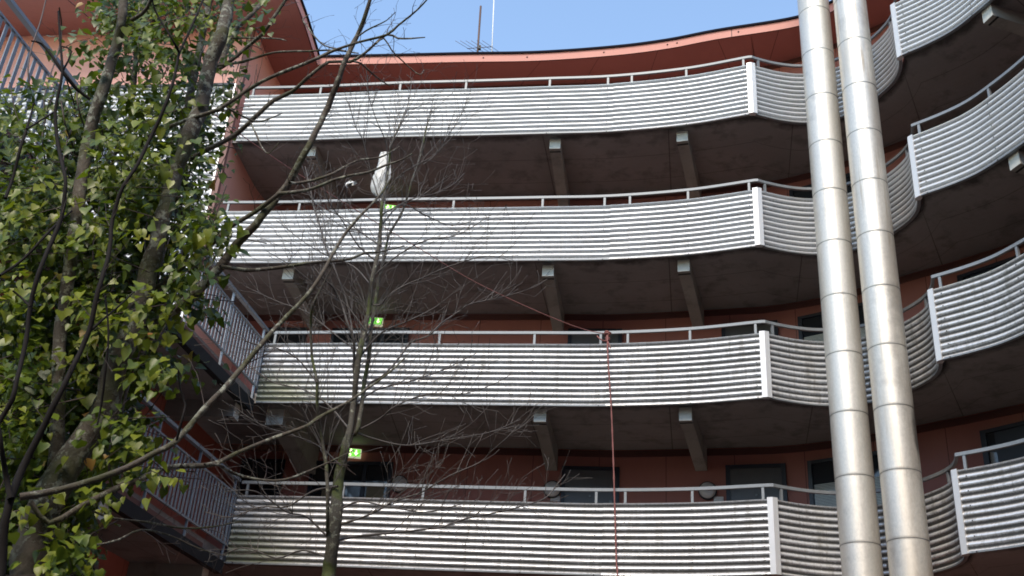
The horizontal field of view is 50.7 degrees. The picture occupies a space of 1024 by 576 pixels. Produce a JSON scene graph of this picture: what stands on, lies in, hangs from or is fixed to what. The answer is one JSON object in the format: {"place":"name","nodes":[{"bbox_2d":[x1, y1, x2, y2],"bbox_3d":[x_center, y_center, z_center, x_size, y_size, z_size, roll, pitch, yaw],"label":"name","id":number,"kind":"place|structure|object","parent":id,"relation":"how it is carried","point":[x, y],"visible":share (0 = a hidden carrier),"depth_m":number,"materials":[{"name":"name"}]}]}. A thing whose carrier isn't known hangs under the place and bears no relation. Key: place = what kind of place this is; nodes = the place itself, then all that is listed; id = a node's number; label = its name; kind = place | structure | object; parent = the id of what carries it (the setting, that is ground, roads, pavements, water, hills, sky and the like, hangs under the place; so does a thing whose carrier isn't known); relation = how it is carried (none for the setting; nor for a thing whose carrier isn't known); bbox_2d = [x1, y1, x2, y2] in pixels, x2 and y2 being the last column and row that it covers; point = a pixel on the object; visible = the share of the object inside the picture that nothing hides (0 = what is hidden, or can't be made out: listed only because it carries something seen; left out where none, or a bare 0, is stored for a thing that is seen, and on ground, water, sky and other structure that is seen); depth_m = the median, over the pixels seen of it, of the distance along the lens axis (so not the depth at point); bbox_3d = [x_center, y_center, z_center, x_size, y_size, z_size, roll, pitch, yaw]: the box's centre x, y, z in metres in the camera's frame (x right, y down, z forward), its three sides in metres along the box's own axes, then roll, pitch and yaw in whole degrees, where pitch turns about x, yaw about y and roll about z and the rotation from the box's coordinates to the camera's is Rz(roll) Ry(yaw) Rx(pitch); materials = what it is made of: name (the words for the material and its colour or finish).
{"place":"outdoors","nodes":[
{"label":"outdoors","id":0,"kind":"place"},
{"bbox_2d":[303,0,830,54],"label":"sky","id":1,"kind":"structure","parent":0,"point":[519,25],"materials":[{"name":"blue"}]},
{"label":"ground","id":2,"kind":"structure","parent":0,"visible":0},
{"bbox_2d":[0,0,393,575],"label":"dark stemmed tree","id":3,"kind":"object","parent":2,"relation":"on","point":[12,489],"visible":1,"depth_m":5.57,"materials":[{"name":"brown plant"}]},
{"bbox_2d":[9,0,449,575],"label":"lichened tree","id":4,"kind":"object","parent":2,"relation":"on","point":[59,448],"visible":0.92,"depth_m":7.16,"materials":[{"name":"brown plant"}]},
{"bbox_2d":[0,0,280,575],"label":"ivy","id":5,"kind":"object","parent":4,"relation":"attached to","point":[21,217],"visible":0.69,"depth_m":7.08,"materials":[{"name":"green plant"}]},
{"bbox_2d":[175,44,585,575],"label":"bare tree","id":6,"kind":"object","parent":2,"relation":"on","point":[333,521],"visible":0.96,"depth_m":12.43,"materials":[{"name":"grey plant"}]},
{"bbox_2d":[345,152,390,195],"bbox_3d":[-1.938,-1.546,14.611,0.593,0.766,0.159,4,-28,0],"label":"plastic bag","id":7,"kind":"object","parent":6,"relation":"hanging from","point":[382,161],"visible":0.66,"depth_m":14.56,"materials":[{"name":"white plastic"}]},
{"bbox_2d":[0,0,1023,575],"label":"apartment building","id":8,"kind":"structure","parent":2,"relation":"on","point":[660,192],"depth_m":19.14,"materials":[{"name":"metal"}]},
{"bbox_2d":[70,564,98,575],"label":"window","id":9,"kind":"structure","parent":8,"relation":"in","point":[95,567],"depth_m":16.11,"materials":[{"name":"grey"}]},
{"bbox_2d":[225,458,285,551],"bbox_3d":[-4.827,4.304,20.178,0.852,2.300,0.080,0,-28,8],"label":"glazed door","id":10,"kind":"structure","parent":8,"relation":"in","point":[260,472],"depth_m":20.56,"materials":[{"name":"grey glass"}]},
{"bbox_2d":[255,327,307,393],"bbox_3d":[-4.648,1.833,21.482,0.852,2.300,0.080,0,-28,8],"label":"glazed door","id":11,"kind":"structure","parent":8,"relation":"in","point":[294,338],"depth_m":21.90,"materials":[{"name":"grey glass"}]},
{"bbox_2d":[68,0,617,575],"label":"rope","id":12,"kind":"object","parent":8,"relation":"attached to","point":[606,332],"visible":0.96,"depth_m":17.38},
{"bbox_2d":[306,461,393,497],"bbox_3d":[-3.088,4.294,19.898,1.596,2.280,0.078,-1,-28,9],"label":"glazed door","id":13,"kind":"structure","parent":8,"relation":"in","point":[365,471],"depth_m":20.25,"materials":[{"name":"grey glass"}]},
{"bbox_2d":[348,448,361,458],"bbox_3d":[-3.002,3.125,20.420,0.300,0.160,0.100,6,-28,-3],"label":"exit sign","id":14,"kind":"object","parent":8,"relation":"attached to","point":[354,453],"visible":0.6,"depth_m":20.38,"materials":[{"name":"green plastic"}]},
{"bbox_2d":[330,328,409,342],"bbox_3d":[-2.908,1.822,21.202,1.596,2.280,0.078,-1,-28,9],"label":"glazed door","id":15,"kind":"structure","parent":8,"relation":"in","point":[335,339],"depth_m":21.61,"materials":[{"name":"grey glass"}]},
{"bbox_2d":[368,317,382,326],"bbox_3d":[-2.744,0.679,21.697,0.300,0.160,0.100,6,-28,-3],"label":"exit sign","id":16,"kind":"object","parent":8,"relation":"attached to","point":[378,323],"visible":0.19,"depth_m":21.66,"materials":[{"name":"green plastic"}]},
{"bbox_2d":[391,475,407,492],"bbox_3d":[-2.098,3.631,20.051,0.330,0.330,0.126,0,-28,8],"label":"wall lamp","id":17,"kind":"object","parent":8,"relation":"attached to","point":[397,490],"visible":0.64,"depth_m":20.01,"materials":[{"name":"white glass"}]},
{"bbox_2d":[456,6,495,51],"bbox_3d":[-0.788,-5.694,25.081,0.998,2.273,0.448,17,-30,-23],"label":"tv antenna","id":18,"kind":"object","parent":8,"relation":"on","point":[478,47],"visible":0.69,"depth_m":25.11,"materials":[{"name":"black metal"}]},
{"bbox_2d":[491,0,493,51],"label":"whip antenna","id":19,"kind":"object","parent":8,"relation":"on","point":[492,26],"visible":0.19,"depth_m":25.36,"materials":[{"name":"metal"}]},
{"bbox_2d":[543,480,560,497],"bbox_3d":[0.729,3.650,19.634,0.330,0.330,0.126,0,-28,7],"label":"wall lamp","id":20,"kind":"object","parent":8,"relation":"attached to","point":[553,483],"visible":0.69,"depth_m":19.60,"materials":[{"name":"white glass"}]},
{"bbox_2d":[550,496,559,501],"bbox_3d":[0.784,3.823,19.590,0.170,0.100,0.024,1,-28,7],"label":"door plate","id":21,"kind":"object","parent":8,"relation":"attached to","point":[555,500],"depth_m":19.57,"materials":[{"name":"grey metal"}]},
{"bbox_2d":[560,466,619,502],"bbox_3d":[1.370,4.273,19.246,1.055,2.280,0.116,0,-28,8],"label":"door","id":22,"kind":"structure","parent":8,"relation":"in","point":[596,476],"depth_m":19.64,"materials":[{"name":"grey glass"}]},
{"bbox_2d":[568,328,621,343],"bbox_3d":[1.551,1.811,20.568,1.055,2.280,0.075,0,-28,8],"label":"door","id":23,"kind":"structure","parent":8,"relation":"in","point":[617,338],"depth_m":21.01,"materials":[{"name":"grey glass"}]},
{"bbox_2d":[698,481,716,499],"bbox_3d":[3.453,3.571,19.090,0.330,0.330,0.126,-4,-29,14],"label":"wall lamp","id":24,"kind":"object","parent":8,"relation":"attached to","point":[708,495],"visible":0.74,"depth_m":19.04,"materials":[{"name":"white glass"}]},
{"bbox_2d":[714,497,723,501],"bbox_3d":[3.636,3.724,19.010,0.170,0.100,0.024,-4,-29,15],"label":"door plate","id":25,"kind":"object","parent":8,"relation":"attached to","point":[716,499],"depth_m":19.00,"materials":[{"name":"grey metal"}]},
{"bbox_2d":[721,320,778,336],"bbox_3d":[4.413,1.661,19.890,1.049,2.280,0.077,-5,-29,17],"label":"door","id":26,"kind":"structure","parent":8,"relation":"in","point":[748,329],"depth_m":20.36,"materials":[{"name":"grey glass"}]},
{"bbox_2d":[725,463,787,501],"bbox_3d":[4.229,4.125,18.572,1.049,2.280,0.111,-5,-29,17],"label":"door","id":27,"kind":"structure","parent":8,"relation":"in","point":[775,473],"depth_m":18.96,"materials":[{"name":"grey glass"}]},
{"bbox_2d":[789,173,851,197],"bbox_3d":[6.008,-1.474,20.709,1.379,1.380,0.055,-16,-34,33],"label":"window","id":28,"kind":"structure","parent":8,"relation":"in","point":[792,193],"depth_m":21.15,"materials":[{"name":"grey glass"}]},
{"bbox_2d":[797,302,865,340],"bbox_3d":[5.828,0.998,19.404,1.379,1.380,0.055,-16,-34,33],"label":"window","id":29,"kind":"structure","parent":8,"relation":"in","point":[814,320],"depth_m":19.82,"materials":[{"name":"grey glass"}]},
{"bbox_2d":[807,451,881,506],"bbox_3d":[5.656,3.474,18.109,1.381,1.380,0.080,-16,-34,33],"label":"window","id":30,"kind":"structure","parent":8,"relation":"in","point":[820,471],"depth_m":18.45,"materials":[{"name":"grey glass"}]},
{"bbox_2d":[957,253,1023,281],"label":"window","id":31,"kind":"structure","parent":8,"relation":"in","point":[987,268],"depth_m":18.07,"materials":[{"name":"grey glass"}]},
{"bbox_2d":[979,421,1023,464],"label":"window","id":32,"kind":"structure","parent":8,"relation":"in","point":[1002,434],"depth_m":16.77,"materials":[{"name":"grey glass"}]},
{"bbox_2d":[797,0,883,575],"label":"ventilation duct","id":33,"kind":"object","parent":2,"relation":"on","point":[858,528],"visible":1,"depth_m":16.84,"materials":[{"name":"metal"}]},
{"bbox_2d":[833,0,933,575],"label":"ventilation duct","id":34,"kind":"object","parent":2,"relation":"on","point":[905,522],"visible":1,"depth_m":16.25,"materials":[{"name":"metal"}]}
]}

